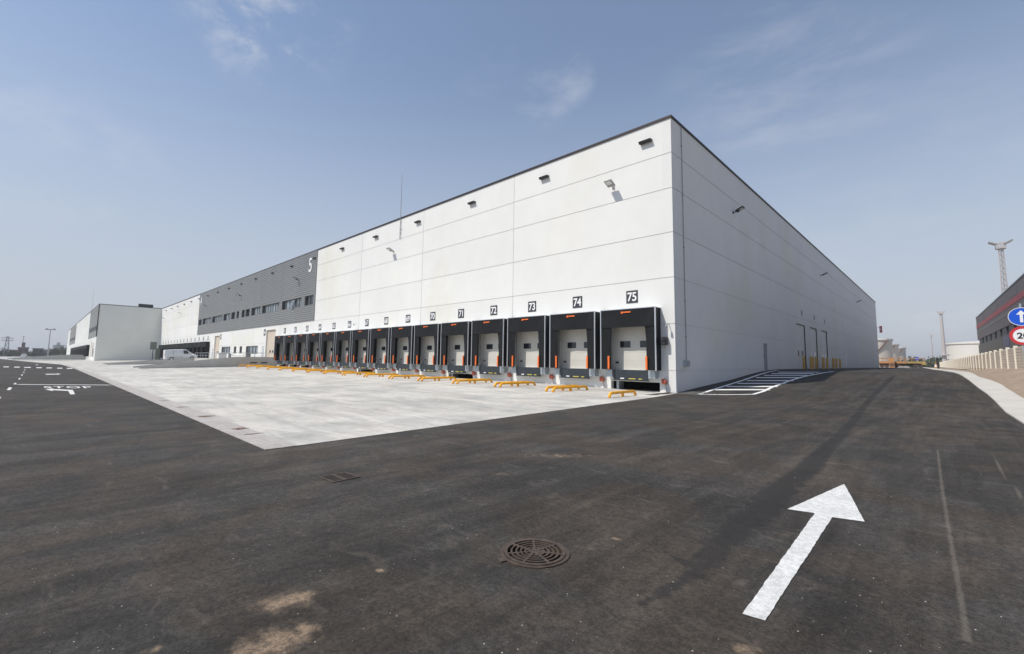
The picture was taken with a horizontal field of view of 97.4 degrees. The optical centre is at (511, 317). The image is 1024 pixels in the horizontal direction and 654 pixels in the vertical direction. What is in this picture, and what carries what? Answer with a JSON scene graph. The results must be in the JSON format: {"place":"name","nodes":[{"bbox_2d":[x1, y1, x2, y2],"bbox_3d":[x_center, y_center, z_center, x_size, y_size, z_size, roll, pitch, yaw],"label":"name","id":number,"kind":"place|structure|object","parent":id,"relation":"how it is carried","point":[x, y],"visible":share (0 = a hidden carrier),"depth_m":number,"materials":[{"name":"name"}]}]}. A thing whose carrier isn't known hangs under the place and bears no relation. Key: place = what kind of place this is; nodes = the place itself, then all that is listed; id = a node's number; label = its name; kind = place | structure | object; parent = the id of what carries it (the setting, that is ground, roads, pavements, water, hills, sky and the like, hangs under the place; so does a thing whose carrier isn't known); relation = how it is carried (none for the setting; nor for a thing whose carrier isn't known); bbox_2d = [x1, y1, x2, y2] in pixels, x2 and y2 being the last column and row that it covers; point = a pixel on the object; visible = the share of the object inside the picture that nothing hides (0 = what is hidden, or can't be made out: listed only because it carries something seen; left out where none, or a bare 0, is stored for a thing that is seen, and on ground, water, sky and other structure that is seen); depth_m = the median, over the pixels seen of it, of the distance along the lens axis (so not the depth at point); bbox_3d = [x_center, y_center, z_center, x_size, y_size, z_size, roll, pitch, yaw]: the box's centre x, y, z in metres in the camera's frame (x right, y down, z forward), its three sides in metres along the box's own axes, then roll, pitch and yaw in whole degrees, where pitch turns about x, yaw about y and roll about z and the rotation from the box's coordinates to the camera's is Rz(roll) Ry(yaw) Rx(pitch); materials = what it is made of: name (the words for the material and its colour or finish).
{"place":"outdoors","nodes":[
{"label":"outdoors","id":0,"kind":"place"},
{"bbox_2d":[217,353,226,357],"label":"planter block","id":1,"kind":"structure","parent":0,"point":[221,355],"depth_m":65.03,"materials":[{"name":"concrete"}]},
{"bbox_2d":[16,360,674,448],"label":"yard","id":2,"kind":"structure","parent":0,"point":[299,407],"depth_m":18.46,"materials":[{"name":"concrete"}]},
{"bbox_2d":[150,342,159,359],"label":"totem sign","id":3,"kind":"object","parent":2,"relation":"on","point":[153,345],"visible":0.97,"depth_m":119.71,"materials":[{"name":"grey metal"}]},
{"bbox_2d":[103,358,216,364],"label":"loading ramp","id":4,"kind":"structure","parent":2,"relation":"on","point":[162,361],"depth_m":76.82,"materials":[{"name":"concrete"}]},
{"bbox_2d":[163,349,196,359],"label":"parked van","id":5,"kind":"object","parent":4,"relation":"on","point":[171,354],"visible":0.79,"depth_m":79.58,"materials":[{"name":"white paint"}]},
{"bbox_2d":[64,365,295,449],"bbox_3d":[-37.728,4.947,40.084,92.973,0.060,0.779,-4,-7,43],"label":"gutter","id":6,"kind":"object","parent":2,"relation":"in","point":[253,440],"visible":0.86,"depth_m":11.33,"materials":[{"name":"concrete"}]},
{"bbox_2d":[133,357,275,368],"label":"loading ramp","id":7,"kind":"structure","parent":2,"relation":"on","point":[229,362],"depth_m":59.22,"materials":[{"name":"concrete"}]},
{"bbox_2d":[194,358,215,360],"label":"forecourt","id":8,"kind":"structure","parent":2,"relation":"on","point":[195,359],"depth_m":76.37,"materials":[{"name":"concrete"}]},
{"bbox_2d":[195,352,254,357],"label":"railing","id":9,"kind":"object","parent":8,"relation":"on","point":[197,355],"visible":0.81,"depth_m":71.82,"materials":[{"name":"metal"}]},
{"bbox_2d":[344,372,374,375],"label":"wheel guide","id":10,"kind":"object","parent":2,"relation":"on","point":[359,373],"visible":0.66,"depth_m":39.07,"materials":[{"name":"yellow paint"}]},
{"bbox_2d":[366,373,398,376],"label":"wheel guide","id":11,"kind":"object","parent":2,"relation":"on","point":[382,374],"visible":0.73,"depth_m":36.72,"materials":[{"name":"yellow paint"}]},
{"bbox_2d":[391,375,424,378],"bbox_3d":[-7.795,4.479,34.063,0.136,0.298,3.032,-5,-8,45],"label":"wheel guide","id":12,"kind":"object","parent":2,"relation":"on","point":[408,376],"visible":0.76,"depth_m":33.97,"materials":[{"name":"yellow paint"}]},
{"bbox_2d":[421,377,455,381],"bbox_3d":[-5.077,4.274,31.437,0.136,0.298,3.032,-5,-8,45],"label":"wheel guide","id":13,"kind":"object","parent":2,"relation":"on","point":[423,378],"visible":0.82,"depth_m":31.32,"materials":[{"name":"yellow paint"}]},
{"bbox_2d":[456,379,492,383],"bbox_3d":[-2.359,4.070,28.811,0.136,0.298,3.032,-5,-8,45],"label":"wheel guide","id":14,"kind":"object","parent":2,"relation":"on","point":[474,380],"visible":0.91,"depth_m":28.70,"materials":[{"name":"yellow paint"}]},
{"bbox_2d":[494,381,528,386],"bbox_3d":[0.001,3.895,26.555,0.136,0.298,3.032,-4,-7,42],"label":"wheel guide","id":15,"kind":"object","parent":2,"relation":"on","point":[496,383],"visible":0.53,"depth_m":26.44,"materials":[{"name":"yellow paint"}]},
{"bbox_2d":[499,381,535,386],"bbox_3d":[0.359,3.866,26.184,0.136,0.298,3.032,-5,-8,45],"label":"wheel guide","id":16,"kind":"object","parent":2,"relation":"on","point":[517,383],"visible":0.99,"depth_m":26.13,"materials":[{"name":"yellow paint"}]},
{"bbox_2d":[545,384,579,391],"bbox_3d":[2.718,3.727,23.925,0.136,0.298,3.032,-4,-7,42],"label":"wheel guide","id":17,"kind":"object","parent":2,"relation":"on","point":[547,388],"visible":0.67,"depth_m":23.43,"materials":[{"name":"yellow paint"}]},
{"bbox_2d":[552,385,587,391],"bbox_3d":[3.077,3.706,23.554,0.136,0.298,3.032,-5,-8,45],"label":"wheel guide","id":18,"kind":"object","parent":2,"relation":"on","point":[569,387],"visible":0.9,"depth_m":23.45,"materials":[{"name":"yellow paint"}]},
{"bbox_2d":[608,390,636,397],"bbox_3d":[5.175,3.549,21.016,0.136,0.298,2.547,-4,-7,42],"label":"wheel guide","id":19,"kind":"object","parent":2,"relation":"on","point":[621,392],"visible":0.92,"depth_m":20.94,"materials":[{"name":"yellow paint"}]},
{"bbox_2d":[0,356,1023,653],"bbox_3d":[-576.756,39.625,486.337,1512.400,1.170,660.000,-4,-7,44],"label":"asphalt road","id":20,"kind":"structure","parent":0,"point":[660,516],"depth_m":4.39,"materials":[{"name":"black asphalt"}]},
{"bbox_2d":[0,366,74,397],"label":"road markings","id":21,"kind":"object","parent":20,"relation":"on","point":[52,389],"visible":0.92,"depth_m":24.11,"materials":[{"name":"paint"}]},
{"bbox_2d":[319,472,359,482],"bbox_3d":[-2.343,2.186,6.112,0.390,0.058,0.390,-4,-7,41],"label":"square grate","id":22,"kind":"object","parent":20,"relation":"on","point":[338,477],"visible":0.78,"depth_m":6.10,"materials":[{"name":"metal"}]},
{"bbox_2d":[32,444,1016,653],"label":"grit","id":23,"kind":"object","parent":20,"relation":"on","point":[539,595],"visible":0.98,"depth_m":3.03,"materials":[{"name":"grey"}]},
{"bbox_2d":[497,538,569,568],"bbox_3d":[0.180,1.996,3.794,0.609,0.060,0.586,1,-5,0],"label":"manhole grate","id":24,"kind":"object","parent":20,"relation":"on","point":[535,553],"visible":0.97,"depth_m":3.75,"materials":[{"name":"metal"}]},
{"bbox_2d":[676,391,717,395],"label":"gravel","id":25,"kind":"structure","parent":20,"relation":"on","point":[691,392],"depth_m":22.97,"materials":[{"name":"grey gravel"}]},
{"bbox_2d":[699,370,832,394],"bbox_3d":[16.252,3.890,27.949,3.878,1.079,17.531,-4,-7,44],"label":"hatched marking","id":26,"kind":"object","parent":20,"relation":"on","point":[770,387],"visible":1,"depth_m":26.88,"materials":[{"name":"paint"}]},
{"bbox_2d":[742,484,864,619],"bbox_3d":[3.020,2.078,4.482,0.670,0.001,4.411,-4,-7,44],"label":"painted arrow","id":27,"kind":"object","parent":20,"relation":"on","point":[827,506],"visible":1,"depth_m":4.12,"materials":[{"name":"paint"}]},
{"bbox_2d":[889,358,894,367],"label":"orange barrier","id":28,"kind":"object","parent":20,"relation":"on","point":[891,363],"visible":1,"depth_m":112.59,"materials":[{"name":"brown plastic"}]},
{"bbox_2d":[0,0,1023,360],"label":"sky","id":29,"kind":"structure","parent":0,"point":[157,153],"materials":[{"name":"blue"}]},
{"bbox_2d":[57,360,1023,397],"bbox_3d":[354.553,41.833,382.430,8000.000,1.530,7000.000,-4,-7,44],"label":"ground","id":30,"kind":"structure","parent":0,"point":[1012,380],"depth_m":25.83,"materials":[{"name":"grey concrete"}]},
{"bbox_2d":[1,336,13,356],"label":"power pylon","id":31,"kind":"object","parent":30,"relation":"on","point":[8,340],"visible":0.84,"depth_m":278.80,"materials":[{"name":"grey metal"}]},
{"bbox_2d":[3,350,18,356],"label":"broadleaf tree","id":32,"kind":"object","parent":30,"relation":"on","point":[8,353],"visible":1,"depth_m":266.57,"materials":[{"name":"green plant"}]},
{"bbox_2d":[17,342,28,355],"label":"brick building","id":33,"kind":"structure","parent":30,"relation":"on","point":[22,349],"depth_m":338.61,"materials":[{"name":"brick"}]},
{"bbox_2d":[32,348,43,356],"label":"dark shed","id":34,"kind":"structure","parent":30,"relation":"on","point":[39,351],"depth_m":309.55,"materials":[{"name":"grey"}]},
{"bbox_2d":[51,347,61,354],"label":"broadleaf tree","id":35,"kind":"object","parent":30,"relation":"on","point":[55,351],"visible":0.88,"depth_m":307.33,"materials":[{"name":"green plant"}]},
{"bbox_2d":[66,304,161,360],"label":"wing warehouse","id":36,"kind":"structure","parent":30,"relation":"on","point":[107,332],"depth_m":124.43,"materials":[{"name":"white metal"}]},
{"bbox_2d":[159,115,878,392],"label":"warehouse","id":37,"kind":"structure","parent":30,"relation":"on","point":[695,259],"depth_m":33.15,"materials":[{"name":"white"}]},
{"bbox_2d":[192,342,196,354],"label":"dock shelter","id":38,"kind":"object","parent":37,"relation":"attached to","point":[194,350],"visible":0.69,"depth_m":96.17,"materials":[{"name":"black fabric"}]},
{"bbox_2d":[196,342,201,357],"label":"dock shelter","id":39,"kind":"object","parent":37,"relation":"attached to","point":[198,352],"visible":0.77,"depth_m":93.66,"materials":[{"name":"black fabric"}]},
{"bbox_2d":[200,341,209,357],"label":"dock shelter","id":40,"kind":"object","parent":37,"relation":"attached to","point":[205,345],"visible":0.86,"depth_m":89.56,"materials":[{"name":"black fabric"}]},
{"bbox_2d":[213,315,221,322],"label":"window","id":41,"kind":"structure","parent":37,"relation":"in","point":[218,318],"depth_m":87.59,"materials":[{"name":"grey glass"}]},
{"bbox_2d":[246,346,257,353],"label":"window","id":42,"kind":"structure","parent":37,"relation":"in","point":[250,349],"depth_m":71.70,"materials":[{"name":"grey"}]},
{"bbox_2d":[252,307,259,314],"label":"window","id":43,"kind":"structure","parent":37,"relation":"in","point":[256,311],"depth_m":71.78,"materials":[{"name":"grey"}]},
{"bbox_2d":[263,303,278,312],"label":"window","id":44,"kind":"structure","parent":37,"relation":"in","point":[273,307],"depth_m":67.09,"materials":[{"name":"grey"}]},
{"bbox_2d":[273,335,284,360],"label":"dock shelter","id":45,"kind":"object","parent":37,"relation":"attached to","point":[279,340],"visible":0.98,"depth_m":62.24,"materials":[{"name":"black fabric"}]},
{"bbox_2d":[283,335,295,360],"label":"dock shelter","id":46,"kind":"object","parent":37,"relation":"attached to","point":[289,339],"visible":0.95,"depth_m":59.56,"materials":[{"name":"black fabric"}]},
{"bbox_2d":[290,343,292,360],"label":"dock door","id":47,"kind":"structure","parent":37,"relation":"in","point":[291,346],"depth_m":60.27,"materials":[{"name":"white metal"}]},
{"bbox_2d":[283,298,301,309],"bbox_3d":[-30.022,-1.901,61.177,6.860,1.200,0.519,-4,-7,44],"label":"window","id":48,"kind":"structure","parent":37,"relation":"in","point":[294,303],"depth_m":60.98,"materials":[{"name":"grey"}]},
{"bbox_2d":[295,334,307,361],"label":"dock shelter","id":49,"kind":"object","parent":37,"relation":"attached to","point":[300,338],"visible":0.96,"depth_m":56.90,"materials":[{"name":"black fabric"}]},
{"bbox_2d":[301,342,304,360],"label":"dock door","id":50,"kind":"structure","parent":37,"relation":"in","point":[303,343],"depth_m":57.65,"materials":[{"name":"white metal"}]},
{"bbox_2d":[306,295,312,304],"bbox_3d":[-25.648,-2.211,57.314,2.660,1.200,0.060,-4,-7,44],"label":"window","id":51,"kind":"structure","parent":37,"relation":"in","point":[309,300],"depth_m":57.59,"materials":[{"name":"grey"}]},
{"bbox_2d":[307,333,320,361],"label":"dock shelter","id":52,"kind":"object","parent":37,"relation":"attached to","point":[313,337],"visible":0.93,"depth_m":54.19,"materials":[{"name":"black fabric"}]},
{"bbox_2d":[313,342,317,361],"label":"dock door","id":53,"kind":"structure","parent":37,"relation":"in","point":[315,343],"depth_m":55.01,"materials":[{"name":"white metal"}]},
{"bbox_2d":[320,331,335,361],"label":"dock shelter","id":54,"kind":"object","parent":37,"relation":"attached to","point":[327,336],"visible":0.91,"depth_m":51.52,"materials":[{"name":"black fabric"}]},
{"bbox_2d":[327,341,331,361],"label":"dock door","id":55,"kind":"structure","parent":37,"relation":"in","point":[329,349],"depth_m":52.39,"materials":[{"name":"white metal"}]},
{"bbox_2d":[335,330,351,362],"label":"dock shelter","id":56,"kind":"object","parent":37,"relation":"attached to","point":[343,335],"visible":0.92,"depth_m":48.80,"materials":[{"name":"black fabric"}]},
{"bbox_2d":[342,340,347,361],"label":"dock door","id":57,"kind":"structure","parent":37,"relation":"in","point":[345,342],"depth_m":49.75,"materials":[{"name":"white metal"}]},
{"bbox_2d":[351,329,370,362],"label":"dock shelter","id":58,"kind":"object","parent":37,"relation":"attached to","point":[359,334],"visible":0.89,"depth_m":46.08,"materials":[{"name":"black fabric"}]},
{"bbox_2d":[358,339,365,362],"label":"dock door","id":59,"kind":"structure","parent":37,"relation":"in","point":[362,343],"depth_m":47.09,"materials":[{"name":"white metal"}]},
{"bbox_2d":[369,327,390,363],"bbox_3d":[-12.541,2.682,43.443,3.420,3.420,0.720,-4,-7,44],"label":"dock shelter","id":60,"kind":"object","parent":37,"relation":"attached to","point":[379,333],"visible":0.89,"depth_m":43.38,"materials":[{"name":"black fabric"}]},
{"bbox_2d":[377,338,385,362],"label":"dock door","id":61,"kind":"structure","parent":37,"relation":"in","point":[381,351],"depth_m":44.41,"materials":[{"name":"white metal"}]},
{"bbox_2d":[390,325,413,363],"bbox_3d":[-9.809,2.470,40.832,3.420,3.420,0.720,-4,-7,44],"label":"dock shelter","id":62,"kind":"object","parent":37,"relation":"attached to","point":[397,332],"visible":0.91,"depth_m":40.65,"materials":[{"name":"black fabric"}]},
{"bbox_2d":[398,337,407,363],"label":"dock door","id":63,"kind":"structure","parent":37,"relation":"in","point":[403,342],"depth_m":41.75,"materials":[{"name":"white metal"}]},
{"bbox_2d":[413,323,440,364],"bbox_3d":[-7.077,2.258,38.221,3.420,3.420,0.720,-4,-7,44],"label":"dock shelter","id":64,"kind":"object","parent":37,"relation":"attached to","point":[426,330],"visible":0.92,"depth_m":37.94,"materials":[{"name":"black fabric"}]},
{"bbox_2d":[422,336,433,364],"bbox_3d":[-6.766,2.602,38.518,2.840,2.780,0.230,-4,-7,44],"label":"dock door","id":65,"kind":"structure","parent":37,"relation":"in","point":[427,342],"depth_m":39.08,"materials":[{"name":"white metal"}]},
{"bbox_2d":[440,321,471,365],"bbox_3d":[-4.345,2.046,35.610,3.420,3.420,0.720,-4,-7,44],"label":"dock shelter","id":66,"kind":"object","parent":37,"relation":"attached to","point":[464,328],"visible":0.94,"depth_m":35.19,"materials":[{"name":"black fabric"}]},
{"bbox_2d":[449,335,463,364],"bbox_3d":[-4.034,2.390,35.907,2.840,2.780,0.230,-4,-7,44],"label":"dock door","id":67,"kind":"structure","parent":37,"relation":"in","point":[456,342],"depth_m":36.42,"materials":[{"name":"white metal"}]},
{"bbox_2d":[458,309,463,317],"bbox_3d":[-4.087,-0.355,36.104,0.720,0.720,0.025,-4,-7,44],"label":"number sign","id":68,"kind":"object","parent":37,"relation":"attached to","point":[460,313],"visible":1,"depth_m":36.10,"materials":[{"name":"grey"}]},
{"bbox_2d":[471,318,506,366],"bbox_3d":[-1.613,1.834,32.999,3.420,3.420,0.720,-4,-7,44],"label":"dock shelter","id":69,"kind":"object","parent":37,"relation":"attached to","point":[490,326],"visible":0.94,"depth_m":32.54,"materials":[{"name":"black fabric"}]},
{"bbox_2d":[480,333,498,365],"bbox_3d":[-1.302,2.178,33.296,2.840,2.780,0.230,-4,-7,44],"label":"dock door","id":70,"kind":"structure","parent":37,"relation":"in","point":[489,344],"depth_m":33.73,"materials":[{"name":"white metal"}]},
{"bbox_2d":[490,305,496,314],"bbox_3d":[-1.355,-0.567,33.493,0.720,0.720,0.025,-4,-7,44],"label":"number sign","id":71,"kind":"object","parent":37,"relation":"attached to","point":[493,310],"visible":1,"depth_m":33.49,"materials":[{"name":"grey plastic"}]},
{"bbox_2d":[516,331,538,366],"bbox_3d":[1.430,1.966,30.686,2.840,2.780,0.230,-4,-7,44],"label":"dock door","id":72,"kind":"structure","parent":37,"relation":"in","point":[527,342],"depth_m":31.09,"materials":[{"name":"white metal"}]},
{"bbox_2d":[507,315,549,367],"bbox_3d":[1.119,1.622,30.388,3.420,3.420,0.720,-4,-7,44],"label":"dock shelter","id":73,"kind":"object","parent":37,"relation":"attached to","point":[540,324],"visible":0.95,"depth_m":29.81,"materials":[{"name":"black fabric"}]},
{"bbox_2d":[528,301,535,311],"bbox_3d":[1.377,-0.778,30.882,0.720,0.720,0.025,-4,-7,44],"label":"number sign","id":74,"kind":"object","parent":37,"relation":"attached to","point":[531,306],"visible":1,"depth_m":30.87,"materials":[{"name":"grey plastic"}]},
{"bbox_2d":[559,329,586,368],"bbox_3d":[4.162,1.754,28.075,2.840,2.780,0.230,-4,-7,44],"label":"dock door","id":75,"kind":"structure","parent":37,"relation":"in","point":[573,343],"depth_m":28.41,"materials":[{"name":"white metal"}]},
{"bbox_2d":[549,311,599,368],"bbox_3d":[3.852,1.411,27.777,3.420,3.420,0.720,-4,-7,44],"label":"dock shelter","id":76,"kind":"object","parent":37,"relation":"attached to","point":[589,321],"visible":0.97,"depth_m":27.16,"materials":[{"name":"black fabric"}]},
{"bbox_2d":[573,296,581,307],"bbox_3d":[4.109,-0.991,28.271,0.720,0.720,0.025,-4,-7,44],"label":"number sign","id":77,"kind":"object","parent":37,"relation":"attached to","point":[577,301],"visible":1,"depth_m":28.24,"materials":[{"name":"grey plastic"}]},
{"bbox_2d":[604,179,614,188],"bbox_3d":[5.866,-7.960,26.841,0.500,0.371,0.723,-4,-7,44],"label":"floodlight","id":78,"kind":"object","parent":37,"relation":"attached to","point":[609,182],"visible":1,"depth_m":26.74,"materials":[{"name":"grey metal"}]},
{"bbox_2d":[611,326,645,369],"bbox_3d":[6.894,1.542,25.464,2.840,2.780,0.230,-4,-7,44],"label":"dock door","id":79,"kind":"structure","parent":37,"relation":"in","point":[628,344],"depth_m":25.74,"materials":[{"name":"white metal"}]},
{"bbox_2d":[600,306,660,370],"bbox_3d":[6.584,1.198,25.166,3.420,3.420,0.720,-4,-7,44],"label":"dock shelter","id":80,"kind":"object","parent":37,"relation":"attached to","point":[648,318],"visible":1,"depth_m":24.61,"materials":[{"name":"black fabric"}]},
{"bbox_2d":[626,290,637,303],"bbox_3d":[6.841,-1.202,25.660,0.720,0.720,0.025,-4,-7,44],"label":"number sign","id":81,"kind":"object","parent":37,"relation":"attached to","point":[632,296],"visible":1,"depth_m":25.64,"materials":[{"name":"grey"}]},
{"bbox_2d":[660,337,667,344],"bbox_3d":[8.057,1.226,23.980,0.400,0.420,0.340,-4,-7,44],"label":"dock signal","id":82,"kind":"object","parent":37,"relation":"attached to","point":[664,340],"visible":1,"depth_m":23.82,"materials":[{"name":"grey"}]},
{"bbox_2d":[763,343,767,369],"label":"personnel door","id":83,"kind":"structure","parent":37,"relation":"in","point":[764,345],"depth_m":35.63,"materials":[{"name":"grey metal"}]},
{"bbox_2d":[796,323,806,368],"bbox_3d":[28.720,2.851,44.761,0.140,4.430,3.700,-4,-7,44],"label":"roller door","id":84,"kind":"structure","parent":37,"relation":"in","point":[801,345],"depth_m":44.91,"materials":[{"name":"grey metal"}]},
{"bbox_2d":[810,327,818,368],"bbox_3d":[32.872,3.304,49.069,0.140,4.450,3.500,-4,-7,44],"label":"roller door","id":85,"kind":"structure","parent":37,"relation":"in","point":[813,331],"depth_m":49.37,"materials":[{"name":"grey metal"}]},
{"bbox_2d":[821,330,827,367],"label":"roller door","id":86,"kind":"structure","parent":37,"relation":"in","point":[824,334],"depth_m":53.74,"materials":[{"name":"grey metal"}]},
{"bbox_2d":[878,338,892,366],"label":"storage tank","id":87,"kind":"object","parent":30,"relation":"on","point":[885,347],"visible":0.23,"depth_m":244.56,"materials":[{"name":"white metal"}]},
{"bbox_2d":[879,358,906,367],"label":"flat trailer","id":88,"kind":"object","parent":30,"relation":"on","point":[897,363],"visible":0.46,"depth_m":112.82,"materials":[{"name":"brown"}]},
{"bbox_2d":[893,344,899,360],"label":"storage tank","id":89,"kind":"object","parent":30,"relation":"on","point":[895,350],"visible":0.12,"depth_m":298.83,"materials":[{"name":"white metal"}]},
{"bbox_2d":[899,347,905,360],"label":"storage tank","id":90,"kind":"object","parent":30,"relation":"on","point":[902,352],"visible":0.16,"depth_m":348.31,"materials":[{"name":"white metal"}]},
{"bbox_2d":[880,358,925,367],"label":"flat trailer","id":91,"kind":"object","parent":30,"relation":"on","point":[915,364],"visible":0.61,"depth_m":118.52,"materials":[{"name":"brown"}]},
{"bbox_2d":[898,356,940,361],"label":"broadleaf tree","id":92,"kind":"object","parent":30,"relation":"on","point":[932,358],"visible":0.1,"depth_m":220.01,"materials":[{"name":"green plant"}]},
{"bbox_2d":[907,359,940,367],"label":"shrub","id":93,"kind":"object","parent":30,"relation":"on","point":[930,364],"visible":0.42,"depth_m":189.63,"materials":[{"name":"green plant"}]},
{"bbox_2d":[936,311,949,367],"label":"light mast","id":94,"kind":"object","parent":30,"relation":"on","point":[943,355],"visible":0.92,"depth_m":158.69,"materials":[{"name":"silver metal"}]},
{"bbox_2d":[945,341,979,359],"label":"storage tank","id":95,"kind":"object","parent":30,"relation":"on","point":[955,350],"visible":0.2,"depth_m":272.91,"materials":[{"name":"white metal"}]},
{"bbox_2d":[923,367,1023,423],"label":"kerb","id":96,"kind":"structure","parent":30,"relation":"on","point":[1008,401],"depth_m":19.36,"materials":[{"name":"concrete"}]},
{"bbox_2d":[939,345,1023,369],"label":"precast fence","id":97,"kind":"object","parent":30,"relation":"on","point":[1009,358],"visible":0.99,"depth_m":42.38,"materials":[{"name":"beige concrete"}]},
{"bbox_2d":[976,273,1023,353],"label":"dark office building","id":98,"kind":"structure","parent":30,"relation":"on","point":[995,326],"depth_m":68.49,"materials":[{"name":"grey metal"}]},
{"bbox_2d":[988,239,1012,292],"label":"light mast","id":99,"kind":"object","parent":30,"relation":"on","point":[1002,248],"visible":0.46,"depth_m":102.09,"materials":[{"name":"silver metal"}]},
{"bbox_2d":[1008,303,1023,354],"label":"road sign","id":100,"kind":"object","parent":30,"relation":"on","point":[1016,317],"visible":1,"depth_m":14.84,"materials":[{"name":"metal"}]},
{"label":"yard","id":101,"kind":"structure","parent":0,"visible":0},
{"bbox_2d":[12,355,85,359],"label":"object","id":102,"kind":"structure","parent":101,"relation":"on","point":[69,357],"depth_m":137.24,"materials":[{"name":"concrete"}]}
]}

